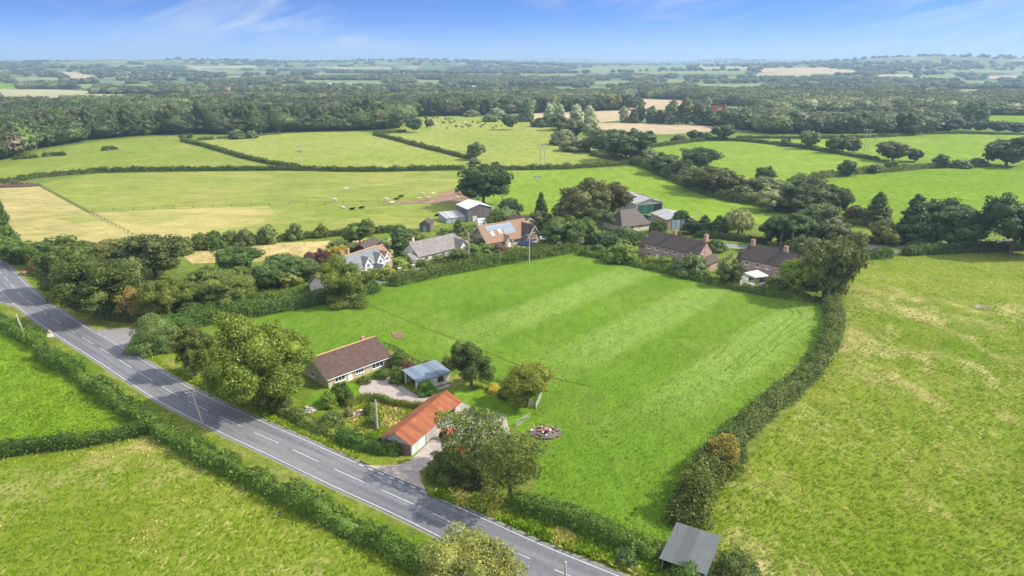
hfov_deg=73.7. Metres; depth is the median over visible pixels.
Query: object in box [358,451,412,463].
grass bank
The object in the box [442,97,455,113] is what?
broadleaf tree
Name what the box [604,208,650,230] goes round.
farmhouse
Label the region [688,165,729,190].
broadleaf tree
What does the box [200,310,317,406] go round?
broadleaf tree
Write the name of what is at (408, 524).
road edge
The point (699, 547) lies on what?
field shelter
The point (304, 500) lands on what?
roadside hedge
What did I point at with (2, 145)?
broadleaf tree
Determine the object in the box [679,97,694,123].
poplar tree
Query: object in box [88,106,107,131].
broadleaf tree
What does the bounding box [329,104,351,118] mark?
broadleaf tree
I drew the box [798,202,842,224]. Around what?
willow tree
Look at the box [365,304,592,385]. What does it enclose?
trodden path
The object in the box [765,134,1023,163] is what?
pasture
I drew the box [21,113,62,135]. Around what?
broadleaf tree
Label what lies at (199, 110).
broadleaf tree
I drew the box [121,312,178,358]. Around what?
willow bush
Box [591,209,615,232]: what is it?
broadleaf tree
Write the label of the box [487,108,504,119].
willow bush
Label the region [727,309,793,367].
tyre mark
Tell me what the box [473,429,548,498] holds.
ash tree
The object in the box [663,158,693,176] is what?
broadleaf tree
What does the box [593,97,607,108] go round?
broadleaf tree
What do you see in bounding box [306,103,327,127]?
broadleaf tree
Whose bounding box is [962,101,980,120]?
poplar tree
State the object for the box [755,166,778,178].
broadleaf tree
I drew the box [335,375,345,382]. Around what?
window
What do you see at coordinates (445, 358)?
bush
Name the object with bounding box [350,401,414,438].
orchard grass
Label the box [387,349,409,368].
shrub
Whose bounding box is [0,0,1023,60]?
sky
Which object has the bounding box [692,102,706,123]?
poplar tree
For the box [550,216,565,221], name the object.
broadleaf tree
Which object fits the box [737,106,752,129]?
poplar tree
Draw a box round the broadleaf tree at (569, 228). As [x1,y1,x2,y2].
[538,214,586,244]
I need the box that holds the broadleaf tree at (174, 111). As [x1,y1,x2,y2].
[164,108,182,129]
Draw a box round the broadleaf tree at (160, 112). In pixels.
[155,103,173,130]
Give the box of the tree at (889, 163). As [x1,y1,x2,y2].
[884,160,899,167]
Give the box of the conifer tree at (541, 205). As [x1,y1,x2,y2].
[534,192,548,213]
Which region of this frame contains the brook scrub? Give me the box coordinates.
[589,149,794,212]
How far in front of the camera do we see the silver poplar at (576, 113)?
645.92 m
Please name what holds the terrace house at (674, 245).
on the ground at (184, 268)
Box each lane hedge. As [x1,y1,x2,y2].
[168,278,382,326]
[389,239,581,286]
[693,229,769,243]
[862,244,894,259]
[865,235,903,244]
[899,238,1023,255]
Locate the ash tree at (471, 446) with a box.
[433,405,512,479]
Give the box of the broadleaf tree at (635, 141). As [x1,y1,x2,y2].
[603,127,656,156]
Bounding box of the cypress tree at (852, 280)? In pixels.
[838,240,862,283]
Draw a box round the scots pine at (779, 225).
[770,214,792,250]
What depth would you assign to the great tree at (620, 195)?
264.56 m
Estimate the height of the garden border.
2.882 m
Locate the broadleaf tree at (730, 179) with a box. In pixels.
[717,170,752,189]
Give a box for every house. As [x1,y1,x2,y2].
[471,218,541,246]
[505,214,538,230]
[638,229,719,271]
[711,104,727,114]
[736,238,806,288]
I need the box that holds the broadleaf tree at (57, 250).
[30,234,90,294]
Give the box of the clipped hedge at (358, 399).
[344,391,423,409]
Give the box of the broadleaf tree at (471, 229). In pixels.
[465,225,473,237]
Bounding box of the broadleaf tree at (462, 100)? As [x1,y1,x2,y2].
[455,98,465,110]
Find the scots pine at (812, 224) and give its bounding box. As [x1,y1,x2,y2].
[802,216,818,237]
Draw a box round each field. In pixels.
[0,83,15,88]
[0,89,153,98]
[0,186,135,242]
[17,77,58,80]
[39,171,466,235]
[63,72,95,78]
[77,84,147,88]
[110,65,144,66]
[192,66,256,67]
[209,71,266,73]
[305,80,383,83]
[325,67,389,68]
[417,80,439,83]
[512,110,631,122]
[520,74,575,76]
[571,66,686,72]
[592,81,628,84]
[598,122,715,133]
[626,98,695,109]
[634,71,744,73]
[667,79,683,82]
[699,66,747,68]
[699,84,760,86]
[756,73,812,75]
[762,67,855,73]
[877,74,912,77]
[922,75,959,77]
[949,70,1023,72]
[959,89,976,91]
[989,75,1020,78]
[989,115,1023,122]
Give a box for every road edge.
[9,263,630,575]
[13,305,437,539]
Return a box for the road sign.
[47,329,53,339]
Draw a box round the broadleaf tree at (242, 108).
[234,100,248,120]
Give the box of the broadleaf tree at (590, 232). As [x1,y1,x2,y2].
[583,219,597,244]
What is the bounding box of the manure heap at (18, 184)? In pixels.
[0,181,40,186]
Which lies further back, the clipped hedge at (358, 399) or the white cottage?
the white cottage
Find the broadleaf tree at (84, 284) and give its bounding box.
[43,251,146,318]
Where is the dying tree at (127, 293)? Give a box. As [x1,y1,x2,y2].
[112,285,144,315]
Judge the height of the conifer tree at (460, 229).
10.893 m
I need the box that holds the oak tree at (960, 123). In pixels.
[949,118,965,129]
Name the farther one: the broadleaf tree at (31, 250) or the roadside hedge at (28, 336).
the broadleaf tree at (31, 250)
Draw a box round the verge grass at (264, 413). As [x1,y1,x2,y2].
[137,353,358,459]
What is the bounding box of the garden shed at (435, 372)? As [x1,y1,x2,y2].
[402,360,450,390]
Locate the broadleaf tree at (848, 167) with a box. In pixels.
[836,159,858,175]
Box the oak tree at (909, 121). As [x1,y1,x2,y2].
[895,111,926,131]
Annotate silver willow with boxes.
[748,175,790,191]
[749,185,784,210]
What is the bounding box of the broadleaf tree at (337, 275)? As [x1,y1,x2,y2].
[316,253,379,294]
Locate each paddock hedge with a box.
[656,432,753,529]
[670,290,849,508]
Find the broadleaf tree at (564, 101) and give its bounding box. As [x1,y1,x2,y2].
[559,96,573,109]
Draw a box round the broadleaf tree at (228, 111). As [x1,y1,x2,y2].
[220,102,236,117]
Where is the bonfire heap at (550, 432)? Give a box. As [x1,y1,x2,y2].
[529,424,560,438]
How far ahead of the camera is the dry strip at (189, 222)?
274.23 m
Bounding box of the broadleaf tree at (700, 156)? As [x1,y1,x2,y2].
[678,146,724,166]
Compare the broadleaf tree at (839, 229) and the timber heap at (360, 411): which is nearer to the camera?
the timber heap at (360, 411)
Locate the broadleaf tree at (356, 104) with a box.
[349,100,361,112]
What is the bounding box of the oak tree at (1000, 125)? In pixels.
[987,120,1012,130]
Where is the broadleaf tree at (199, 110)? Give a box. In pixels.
[190,101,208,122]
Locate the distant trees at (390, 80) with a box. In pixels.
[0,71,1023,94]
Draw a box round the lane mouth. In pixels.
[93,328,136,346]
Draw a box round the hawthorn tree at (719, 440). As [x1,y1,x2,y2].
[695,433,741,465]
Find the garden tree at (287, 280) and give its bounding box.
[278,272,304,288]
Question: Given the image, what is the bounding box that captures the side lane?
[246,239,1012,303]
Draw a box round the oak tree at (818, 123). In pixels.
[807,117,825,130]
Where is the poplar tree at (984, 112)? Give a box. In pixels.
[976,100,990,121]
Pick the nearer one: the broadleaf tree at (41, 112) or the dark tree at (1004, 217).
the dark tree at (1004, 217)
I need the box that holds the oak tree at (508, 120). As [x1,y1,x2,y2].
[501,113,518,126]
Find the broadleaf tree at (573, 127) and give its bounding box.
[562,119,582,135]
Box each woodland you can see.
[0,84,1023,114]
[0,95,962,158]
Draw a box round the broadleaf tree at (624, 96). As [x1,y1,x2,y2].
[621,93,632,98]
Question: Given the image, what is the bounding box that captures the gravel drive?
[359,377,428,402]
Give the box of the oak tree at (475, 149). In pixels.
[466,141,486,157]
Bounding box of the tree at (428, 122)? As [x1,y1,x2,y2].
[424,119,433,126]
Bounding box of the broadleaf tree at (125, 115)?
[105,105,135,131]
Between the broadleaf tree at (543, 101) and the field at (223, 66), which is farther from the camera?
the field at (223, 66)
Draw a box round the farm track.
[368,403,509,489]
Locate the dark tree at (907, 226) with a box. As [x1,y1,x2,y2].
[894,194,938,246]
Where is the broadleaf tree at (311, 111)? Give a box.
[299,106,315,117]
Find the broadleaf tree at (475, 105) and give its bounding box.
[465,96,479,110]
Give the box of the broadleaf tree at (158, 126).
[141,110,161,131]
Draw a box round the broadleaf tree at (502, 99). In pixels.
[497,96,509,110]
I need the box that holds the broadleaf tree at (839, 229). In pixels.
[822,217,852,242]
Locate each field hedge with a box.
[0,163,466,183]
[0,419,147,458]
[12,154,39,159]
[41,150,65,156]
[101,145,117,150]
[180,137,299,166]
[196,136,214,140]
[216,131,281,138]
[222,223,406,243]
[372,131,470,159]
[377,129,406,133]
[490,158,631,169]
[649,136,880,160]
[736,135,860,138]
[786,159,990,181]
[836,217,866,225]
[860,130,1023,137]
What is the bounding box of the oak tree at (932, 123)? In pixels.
[921,116,938,131]
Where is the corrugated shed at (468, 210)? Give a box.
[438,199,490,222]
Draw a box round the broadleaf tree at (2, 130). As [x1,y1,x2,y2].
[0,125,4,139]
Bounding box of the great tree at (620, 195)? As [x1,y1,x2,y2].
[597,181,634,212]
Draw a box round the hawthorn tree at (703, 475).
[677,460,715,510]
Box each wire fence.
[38,183,136,235]
[92,201,379,211]
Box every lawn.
[302,382,360,410]
[442,386,533,431]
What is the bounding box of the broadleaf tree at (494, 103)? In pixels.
[487,96,499,111]
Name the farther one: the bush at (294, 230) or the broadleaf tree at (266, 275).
the bush at (294, 230)
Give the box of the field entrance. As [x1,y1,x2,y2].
[0,293,12,305]
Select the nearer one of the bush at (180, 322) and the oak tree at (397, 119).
the bush at (180, 322)
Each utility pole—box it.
[185,390,203,424]
[375,400,377,428]
[526,234,532,263]
[564,561,566,575]
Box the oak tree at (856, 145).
[845,138,862,151]
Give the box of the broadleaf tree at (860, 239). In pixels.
[835,231,869,252]
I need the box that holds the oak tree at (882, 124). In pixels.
[870,115,897,132]
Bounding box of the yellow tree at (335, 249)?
[322,244,347,257]
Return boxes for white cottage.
[308,244,393,292]
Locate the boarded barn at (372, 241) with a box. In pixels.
[350,237,388,252]
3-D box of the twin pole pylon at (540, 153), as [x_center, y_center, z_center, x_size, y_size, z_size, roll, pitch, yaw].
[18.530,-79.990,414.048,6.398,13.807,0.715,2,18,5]
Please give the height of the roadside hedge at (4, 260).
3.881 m
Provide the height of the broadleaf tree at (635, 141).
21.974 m
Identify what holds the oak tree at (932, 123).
on the ground at (184, 268)
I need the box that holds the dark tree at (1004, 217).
[979,192,1023,254]
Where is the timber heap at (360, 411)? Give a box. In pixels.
[350,409,363,416]
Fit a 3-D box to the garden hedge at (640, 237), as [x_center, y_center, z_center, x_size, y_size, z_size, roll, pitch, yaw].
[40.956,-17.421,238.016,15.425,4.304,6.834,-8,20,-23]
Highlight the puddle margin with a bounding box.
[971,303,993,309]
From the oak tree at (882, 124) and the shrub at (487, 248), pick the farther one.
the oak tree at (882, 124)
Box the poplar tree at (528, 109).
[523,101,534,121]
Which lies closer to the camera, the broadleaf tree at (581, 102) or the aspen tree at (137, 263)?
the aspen tree at (137, 263)
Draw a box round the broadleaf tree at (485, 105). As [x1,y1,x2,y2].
[478,98,490,113]
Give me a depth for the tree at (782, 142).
515.69 m
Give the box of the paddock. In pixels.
[254,252,825,542]
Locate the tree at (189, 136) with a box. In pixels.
[186,133,192,138]
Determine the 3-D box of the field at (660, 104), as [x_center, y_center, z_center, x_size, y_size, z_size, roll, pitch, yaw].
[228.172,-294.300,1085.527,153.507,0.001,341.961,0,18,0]
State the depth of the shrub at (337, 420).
117.39 m
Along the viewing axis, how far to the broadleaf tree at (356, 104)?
643.83 m
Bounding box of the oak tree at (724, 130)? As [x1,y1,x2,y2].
[709,124,737,136]
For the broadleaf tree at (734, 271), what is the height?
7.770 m
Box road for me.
[0,258,624,575]
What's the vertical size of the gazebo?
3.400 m
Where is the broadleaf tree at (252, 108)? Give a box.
[244,100,259,117]
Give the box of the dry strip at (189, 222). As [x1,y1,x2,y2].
[51,206,280,239]
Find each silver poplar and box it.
[543,103,554,123]
[556,104,564,115]
[569,103,585,125]
[580,114,599,135]
[583,105,596,121]
[618,106,628,121]
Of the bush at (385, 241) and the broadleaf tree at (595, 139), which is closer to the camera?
the bush at (385, 241)
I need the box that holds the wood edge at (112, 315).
[25,258,174,323]
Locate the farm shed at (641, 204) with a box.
[619,191,662,213]
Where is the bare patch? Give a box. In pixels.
[392,332,403,338]
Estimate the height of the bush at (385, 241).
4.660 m
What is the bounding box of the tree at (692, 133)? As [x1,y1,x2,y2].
[686,129,698,138]
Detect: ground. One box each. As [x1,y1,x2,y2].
[0,56,1023,490]
[382,190,472,203]
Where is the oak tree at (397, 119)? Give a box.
[385,109,408,128]
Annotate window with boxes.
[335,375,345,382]
[356,368,363,374]
[372,361,383,369]
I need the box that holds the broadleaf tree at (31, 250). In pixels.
[17,240,47,259]
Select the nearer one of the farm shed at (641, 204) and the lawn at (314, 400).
the lawn at (314, 400)
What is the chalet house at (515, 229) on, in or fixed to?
on the ground at (184, 268)
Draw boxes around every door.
[348,372,352,380]
[426,429,431,442]
[638,204,652,213]
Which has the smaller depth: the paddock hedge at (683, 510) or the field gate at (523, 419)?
the paddock hedge at (683, 510)
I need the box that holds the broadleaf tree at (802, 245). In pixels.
[788,234,821,254]
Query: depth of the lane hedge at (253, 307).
171.00 m
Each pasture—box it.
[0,136,274,178]
[203,131,469,167]
[388,115,618,166]
[474,166,791,223]
[653,140,876,188]
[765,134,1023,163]
[826,166,1023,223]
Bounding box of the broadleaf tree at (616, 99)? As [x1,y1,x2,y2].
[606,92,622,106]
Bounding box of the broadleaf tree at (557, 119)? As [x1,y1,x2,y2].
[546,111,569,129]
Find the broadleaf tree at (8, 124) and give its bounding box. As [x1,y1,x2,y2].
[0,118,22,157]
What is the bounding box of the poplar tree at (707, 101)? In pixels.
[704,96,712,108]
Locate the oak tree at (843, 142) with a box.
[825,133,855,150]
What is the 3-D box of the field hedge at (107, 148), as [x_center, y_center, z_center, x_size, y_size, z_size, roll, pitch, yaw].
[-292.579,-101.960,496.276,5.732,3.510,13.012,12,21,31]
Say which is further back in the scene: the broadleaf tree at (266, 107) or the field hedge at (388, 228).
the broadleaf tree at (266, 107)
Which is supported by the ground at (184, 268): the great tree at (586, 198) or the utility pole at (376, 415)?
the great tree at (586, 198)
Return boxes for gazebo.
[745,270,768,280]
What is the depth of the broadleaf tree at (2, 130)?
428.16 m
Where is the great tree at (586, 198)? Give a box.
[550,177,610,221]
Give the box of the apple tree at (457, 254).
[447,248,471,261]
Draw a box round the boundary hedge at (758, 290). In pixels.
[578,245,821,303]
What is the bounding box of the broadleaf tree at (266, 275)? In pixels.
[250,263,286,289]
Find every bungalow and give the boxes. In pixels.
[300,334,391,387]
[401,233,469,263]
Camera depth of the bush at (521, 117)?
734.58 m
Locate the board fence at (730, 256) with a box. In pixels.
[719,252,732,263]
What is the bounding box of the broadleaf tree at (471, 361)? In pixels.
[446,341,496,388]
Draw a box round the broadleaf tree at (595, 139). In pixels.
[580,129,622,148]
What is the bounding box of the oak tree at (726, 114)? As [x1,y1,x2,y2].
[721,109,737,124]
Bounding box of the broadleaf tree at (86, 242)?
[75,239,97,254]
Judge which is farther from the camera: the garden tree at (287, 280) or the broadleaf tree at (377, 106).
the broadleaf tree at (377, 106)
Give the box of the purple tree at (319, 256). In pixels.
[304,248,329,265]
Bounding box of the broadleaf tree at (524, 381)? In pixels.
[498,360,556,407]
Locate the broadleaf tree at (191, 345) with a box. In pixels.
[168,323,216,375]
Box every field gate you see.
[515,413,529,426]
[535,392,541,409]
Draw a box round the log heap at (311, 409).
[300,406,316,412]
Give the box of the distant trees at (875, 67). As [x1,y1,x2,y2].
[0,53,1023,78]
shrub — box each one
[262,393,293,415]
[318,409,345,429]
[343,407,353,417]
[356,375,371,384]
[362,402,374,416]
[364,414,380,428]
[371,368,389,380]
[374,264,394,281]
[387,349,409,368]
[388,365,404,385]
[392,257,409,269]
[398,251,412,263]
[398,361,414,369]
[413,380,436,397]
[417,259,431,266]
[432,254,450,263]
[470,251,483,257]
[476,237,485,245]
[479,243,498,254]
[486,382,500,395]
[493,243,509,255]
[497,388,508,401]
[528,242,543,250]
[537,239,547,244]
[583,244,593,251]
[592,244,606,252]
[762,274,781,288]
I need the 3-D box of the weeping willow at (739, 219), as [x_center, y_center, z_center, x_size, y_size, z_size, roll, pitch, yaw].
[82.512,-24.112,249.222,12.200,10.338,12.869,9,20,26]
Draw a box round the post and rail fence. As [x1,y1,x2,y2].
[383,341,421,363]
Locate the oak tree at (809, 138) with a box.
[799,129,820,145]
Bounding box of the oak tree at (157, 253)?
[107,234,186,277]
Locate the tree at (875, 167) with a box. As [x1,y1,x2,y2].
[867,164,881,173]
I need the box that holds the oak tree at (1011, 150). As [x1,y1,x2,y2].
[981,136,1023,165]
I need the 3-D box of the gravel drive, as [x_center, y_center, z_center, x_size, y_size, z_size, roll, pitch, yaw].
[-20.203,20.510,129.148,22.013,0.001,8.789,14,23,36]
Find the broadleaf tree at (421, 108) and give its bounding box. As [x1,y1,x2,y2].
[414,102,423,114]
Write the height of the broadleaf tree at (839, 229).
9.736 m
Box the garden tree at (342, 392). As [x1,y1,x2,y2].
[331,381,353,403]
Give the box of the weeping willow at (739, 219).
[724,208,754,235]
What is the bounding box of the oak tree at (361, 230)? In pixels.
[341,218,375,244]
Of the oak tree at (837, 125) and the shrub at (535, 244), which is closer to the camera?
the shrub at (535, 244)
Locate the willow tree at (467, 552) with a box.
[415,520,528,575]
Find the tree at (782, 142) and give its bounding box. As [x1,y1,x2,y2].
[779,139,791,145]
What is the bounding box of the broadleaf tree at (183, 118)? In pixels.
[181,111,195,123]
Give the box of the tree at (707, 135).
[697,131,711,138]
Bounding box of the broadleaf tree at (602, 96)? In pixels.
[597,92,613,108]
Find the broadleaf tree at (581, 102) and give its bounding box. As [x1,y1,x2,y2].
[573,97,585,109]
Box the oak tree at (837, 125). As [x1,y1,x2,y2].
[824,117,848,133]
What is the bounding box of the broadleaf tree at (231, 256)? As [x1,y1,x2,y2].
[209,244,265,269]
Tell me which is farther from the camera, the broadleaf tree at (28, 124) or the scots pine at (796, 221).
the broadleaf tree at (28, 124)
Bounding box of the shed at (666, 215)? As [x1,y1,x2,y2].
[651,208,693,230]
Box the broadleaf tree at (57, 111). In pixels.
[47,104,69,121]
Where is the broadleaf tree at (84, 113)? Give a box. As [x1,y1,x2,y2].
[68,106,96,132]
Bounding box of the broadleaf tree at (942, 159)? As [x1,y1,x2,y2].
[932,154,951,165]
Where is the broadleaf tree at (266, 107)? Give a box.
[261,104,279,128]
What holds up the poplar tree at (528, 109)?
on the ground at (184, 268)
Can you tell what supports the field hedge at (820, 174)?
on the ground at (184, 268)
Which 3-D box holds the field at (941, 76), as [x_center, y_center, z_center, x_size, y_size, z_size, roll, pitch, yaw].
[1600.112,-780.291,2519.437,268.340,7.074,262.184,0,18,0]
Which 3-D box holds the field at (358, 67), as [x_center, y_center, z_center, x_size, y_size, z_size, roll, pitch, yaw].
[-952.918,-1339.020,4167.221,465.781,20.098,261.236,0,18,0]
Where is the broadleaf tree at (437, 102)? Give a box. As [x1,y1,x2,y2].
[427,96,445,111]
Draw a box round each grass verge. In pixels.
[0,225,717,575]
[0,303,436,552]
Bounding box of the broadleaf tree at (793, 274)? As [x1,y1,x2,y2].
[776,258,818,292]
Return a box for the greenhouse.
[475,218,487,225]
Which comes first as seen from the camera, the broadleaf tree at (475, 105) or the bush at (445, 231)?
the bush at (445, 231)
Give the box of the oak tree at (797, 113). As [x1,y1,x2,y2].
[788,111,804,120]
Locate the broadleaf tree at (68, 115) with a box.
[65,111,81,121]
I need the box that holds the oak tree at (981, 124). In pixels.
[972,119,989,130]
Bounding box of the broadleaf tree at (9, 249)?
[0,239,31,263]
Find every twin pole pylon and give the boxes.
[537,144,547,163]
[863,129,873,150]
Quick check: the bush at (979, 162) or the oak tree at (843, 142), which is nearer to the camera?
the bush at (979, 162)
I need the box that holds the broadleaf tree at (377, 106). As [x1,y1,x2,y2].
[372,101,388,111]
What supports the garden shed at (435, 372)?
on the garden
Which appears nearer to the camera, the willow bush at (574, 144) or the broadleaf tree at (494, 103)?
the willow bush at (574, 144)
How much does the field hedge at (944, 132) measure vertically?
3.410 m
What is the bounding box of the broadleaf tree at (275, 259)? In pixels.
[263,253,299,266]
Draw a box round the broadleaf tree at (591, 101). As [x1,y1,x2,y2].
[580,97,597,106]
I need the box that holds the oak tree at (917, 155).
[907,148,924,161]
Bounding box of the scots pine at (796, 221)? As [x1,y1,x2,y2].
[778,212,810,252]
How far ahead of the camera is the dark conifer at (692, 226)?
249.62 m
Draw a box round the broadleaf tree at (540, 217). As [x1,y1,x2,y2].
[529,210,553,229]
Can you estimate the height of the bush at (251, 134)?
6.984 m
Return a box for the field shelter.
[659,522,721,574]
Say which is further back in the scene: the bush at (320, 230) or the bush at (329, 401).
the bush at (320, 230)
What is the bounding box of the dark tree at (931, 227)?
[916,216,949,242]
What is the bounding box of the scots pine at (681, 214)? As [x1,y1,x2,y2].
[671,210,690,235]
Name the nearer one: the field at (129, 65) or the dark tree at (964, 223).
the dark tree at (964, 223)
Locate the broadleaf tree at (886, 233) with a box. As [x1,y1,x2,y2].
[867,219,900,244]
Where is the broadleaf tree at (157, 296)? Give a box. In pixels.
[136,279,181,315]
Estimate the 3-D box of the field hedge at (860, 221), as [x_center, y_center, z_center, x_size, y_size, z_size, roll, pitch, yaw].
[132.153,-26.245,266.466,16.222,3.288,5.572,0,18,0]
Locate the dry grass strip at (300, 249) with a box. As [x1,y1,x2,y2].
[184,238,410,262]
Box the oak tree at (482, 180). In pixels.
[454,163,514,203]
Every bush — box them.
[0,225,20,241]
[25,258,35,275]
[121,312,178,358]
[133,312,159,326]
[160,314,176,323]
[168,315,203,335]
[176,301,207,316]
[177,234,195,255]
[191,232,207,250]
[200,300,218,309]
[202,230,227,250]
[222,230,237,245]
[227,129,245,138]
[233,228,258,246]
[245,130,258,138]
[255,224,277,244]
[285,223,305,240]
[313,223,330,238]
[320,390,339,409]
[324,239,355,249]
[326,289,369,310]
[361,237,390,251]
[404,228,423,239]
[421,449,471,488]
[436,228,451,235]
[440,355,456,369]
[455,465,487,491]
[463,109,479,116]
[469,158,481,163]
[481,115,497,121]
[485,206,526,223]
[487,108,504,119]
[496,197,524,211]
[516,113,527,121]
[529,117,551,127]
[549,129,573,145]
[559,135,590,151]
[590,232,626,247]
[598,238,640,263]
[611,226,640,235]
[614,547,637,569]
[618,230,640,244]
[628,149,656,159]
[649,219,667,232]
[654,255,674,266]
[661,559,716,575]
[670,135,685,141]
[672,252,709,277]
[708,239,727,252]
[710,546,763,575]
[725,184,756,197]
[776,279,802,291]
[842,205,860,219]
[855,207,866,219]
[950,159,973,168]
[970,158,986,166]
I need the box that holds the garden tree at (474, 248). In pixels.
[463,243,481,252]
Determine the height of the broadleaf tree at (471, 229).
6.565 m
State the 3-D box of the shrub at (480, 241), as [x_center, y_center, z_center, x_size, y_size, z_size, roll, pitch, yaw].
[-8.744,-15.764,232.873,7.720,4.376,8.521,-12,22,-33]
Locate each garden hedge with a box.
[243,282,310,300]
[409,254,448,267]
[619,232,646,245]
[645,255,672,266]
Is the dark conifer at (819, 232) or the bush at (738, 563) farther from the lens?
the dark conifer at (819, 232)
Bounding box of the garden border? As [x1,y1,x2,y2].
[280,405,337,438]
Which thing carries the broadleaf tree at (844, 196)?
on the ground at (184, 268)
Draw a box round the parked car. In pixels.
[520,240,533,245]
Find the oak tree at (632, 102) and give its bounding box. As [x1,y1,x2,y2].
[621,97,645,108]
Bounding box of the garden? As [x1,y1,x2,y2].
[282,349,535,492]
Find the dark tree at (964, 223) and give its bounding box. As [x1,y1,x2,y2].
[925,197,992,245]
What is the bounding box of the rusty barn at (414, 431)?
[379,390,461,455]
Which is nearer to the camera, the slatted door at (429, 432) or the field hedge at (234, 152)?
the slatted door at (429, 432)
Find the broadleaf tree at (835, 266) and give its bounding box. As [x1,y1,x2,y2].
[794,237,869,298]
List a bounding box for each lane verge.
[230,237,1012,305]
[380,243,902,285]
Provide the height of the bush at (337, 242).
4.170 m
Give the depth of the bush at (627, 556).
85.30 m
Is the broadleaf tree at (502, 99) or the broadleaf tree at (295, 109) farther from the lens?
the broadleaf tree at (502, 99)
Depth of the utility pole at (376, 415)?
116.12 m
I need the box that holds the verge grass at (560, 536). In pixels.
[424,485,665,575]
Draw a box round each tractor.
[439,428,455,438]
[643,214,650,220]
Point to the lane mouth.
(121, 336)
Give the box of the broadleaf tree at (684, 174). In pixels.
[677,165,700,185]
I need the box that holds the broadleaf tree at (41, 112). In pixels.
[34,108,61,125]
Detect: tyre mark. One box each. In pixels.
[706,305,784,356]
[714,308,780,358]
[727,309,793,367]
[733,309,800,371]
[745,313,815,362]
[753,315,822,364]
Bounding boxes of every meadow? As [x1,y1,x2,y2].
[0,331,131,442]
[0,435,415,575]
[701,251,1023,575]
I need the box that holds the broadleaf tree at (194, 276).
[180,265,219,286]
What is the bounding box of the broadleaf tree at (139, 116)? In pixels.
[131,111,150,131]
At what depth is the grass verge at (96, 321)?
123.88 m
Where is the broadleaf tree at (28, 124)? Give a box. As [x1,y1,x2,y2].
[5,118,41,149]
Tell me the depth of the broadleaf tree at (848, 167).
379.12 m
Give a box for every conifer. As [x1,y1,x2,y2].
[627,108,640,122]
[653,110,665,123]
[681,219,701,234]
[697,215,711,232]
[699,107,719,125]
[710,215,731,234]
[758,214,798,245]
[787,219,831,241]
[859,191,893,226]
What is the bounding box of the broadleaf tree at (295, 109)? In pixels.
[283,104,302,117]
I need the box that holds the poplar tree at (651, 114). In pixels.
[645,106,656,122]
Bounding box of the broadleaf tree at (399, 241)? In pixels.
[388,225,410,255]
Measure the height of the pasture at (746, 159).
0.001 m
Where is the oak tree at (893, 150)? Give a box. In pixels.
[875,141,914,160]
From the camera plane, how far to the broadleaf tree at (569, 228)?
227.81 m
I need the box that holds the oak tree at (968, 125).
[961,120,976,129]
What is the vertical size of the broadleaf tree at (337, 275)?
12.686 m
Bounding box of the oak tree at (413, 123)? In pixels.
[404,117,422,129]
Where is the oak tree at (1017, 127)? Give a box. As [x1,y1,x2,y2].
[1008,122,1023,132]
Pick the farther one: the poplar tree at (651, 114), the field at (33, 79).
the field at (33, 79)
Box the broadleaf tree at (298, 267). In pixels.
[277,257,319,278]
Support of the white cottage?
on the ground at (184, 268)
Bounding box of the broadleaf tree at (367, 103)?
[358,95,376,115]
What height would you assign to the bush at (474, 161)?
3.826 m
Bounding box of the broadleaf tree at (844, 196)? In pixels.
[825,185,855,210]
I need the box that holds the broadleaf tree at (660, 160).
[646,151,678,172]
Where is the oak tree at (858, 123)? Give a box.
[846,111,871,134]
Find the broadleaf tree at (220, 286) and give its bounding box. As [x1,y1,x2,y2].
[192,268,257,307]
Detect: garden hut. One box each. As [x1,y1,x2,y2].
[419,217,433,231]
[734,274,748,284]
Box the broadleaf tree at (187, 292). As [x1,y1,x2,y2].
[163,275,200,307]
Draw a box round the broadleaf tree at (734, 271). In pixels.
[715,258,746,283]
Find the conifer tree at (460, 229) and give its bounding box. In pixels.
[450,219,475,243]
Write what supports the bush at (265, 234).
on the ground at (184, 268)
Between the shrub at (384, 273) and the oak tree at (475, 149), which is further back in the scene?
the oak tree at (475, 149)
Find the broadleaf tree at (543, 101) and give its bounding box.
[531,96,551,111]
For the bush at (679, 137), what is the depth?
543.80 m
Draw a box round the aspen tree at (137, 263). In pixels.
[123,256,143,287]
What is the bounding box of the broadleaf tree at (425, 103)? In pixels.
[418,97,432,112]
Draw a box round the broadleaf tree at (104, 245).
[89,237,124,259]
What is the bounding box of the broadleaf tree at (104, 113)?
[99,110,120,131]
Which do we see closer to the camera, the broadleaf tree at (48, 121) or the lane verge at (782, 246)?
the lane verge at (782, 246)
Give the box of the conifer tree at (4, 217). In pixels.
[0,199,10,224]
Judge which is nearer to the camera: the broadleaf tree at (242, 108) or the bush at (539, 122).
the broadleaf tree at (242, 108)
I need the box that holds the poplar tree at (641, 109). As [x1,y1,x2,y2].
[635,102,646,121]
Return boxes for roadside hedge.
[0,236,12,262]
[0,309,50,349]
[27,339,434,575]
[333,423,402,458]
[501,486,663,565]
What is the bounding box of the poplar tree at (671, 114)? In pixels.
[662,99,680,123]
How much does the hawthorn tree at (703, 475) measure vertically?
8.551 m
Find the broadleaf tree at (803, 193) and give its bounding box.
[779,177,841,212]
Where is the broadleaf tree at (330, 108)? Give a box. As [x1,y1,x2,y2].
[321,104,335,115]
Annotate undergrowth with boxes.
[131,281,217,313]
[257,270,315,287]
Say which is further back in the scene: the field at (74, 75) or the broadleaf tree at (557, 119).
the field at (74, 75)
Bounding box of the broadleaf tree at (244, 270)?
[230,265,252,277]
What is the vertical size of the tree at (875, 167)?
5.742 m
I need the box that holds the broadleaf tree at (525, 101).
[522,99,532,105]
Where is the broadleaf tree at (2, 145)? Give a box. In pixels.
[0,132,7,154]

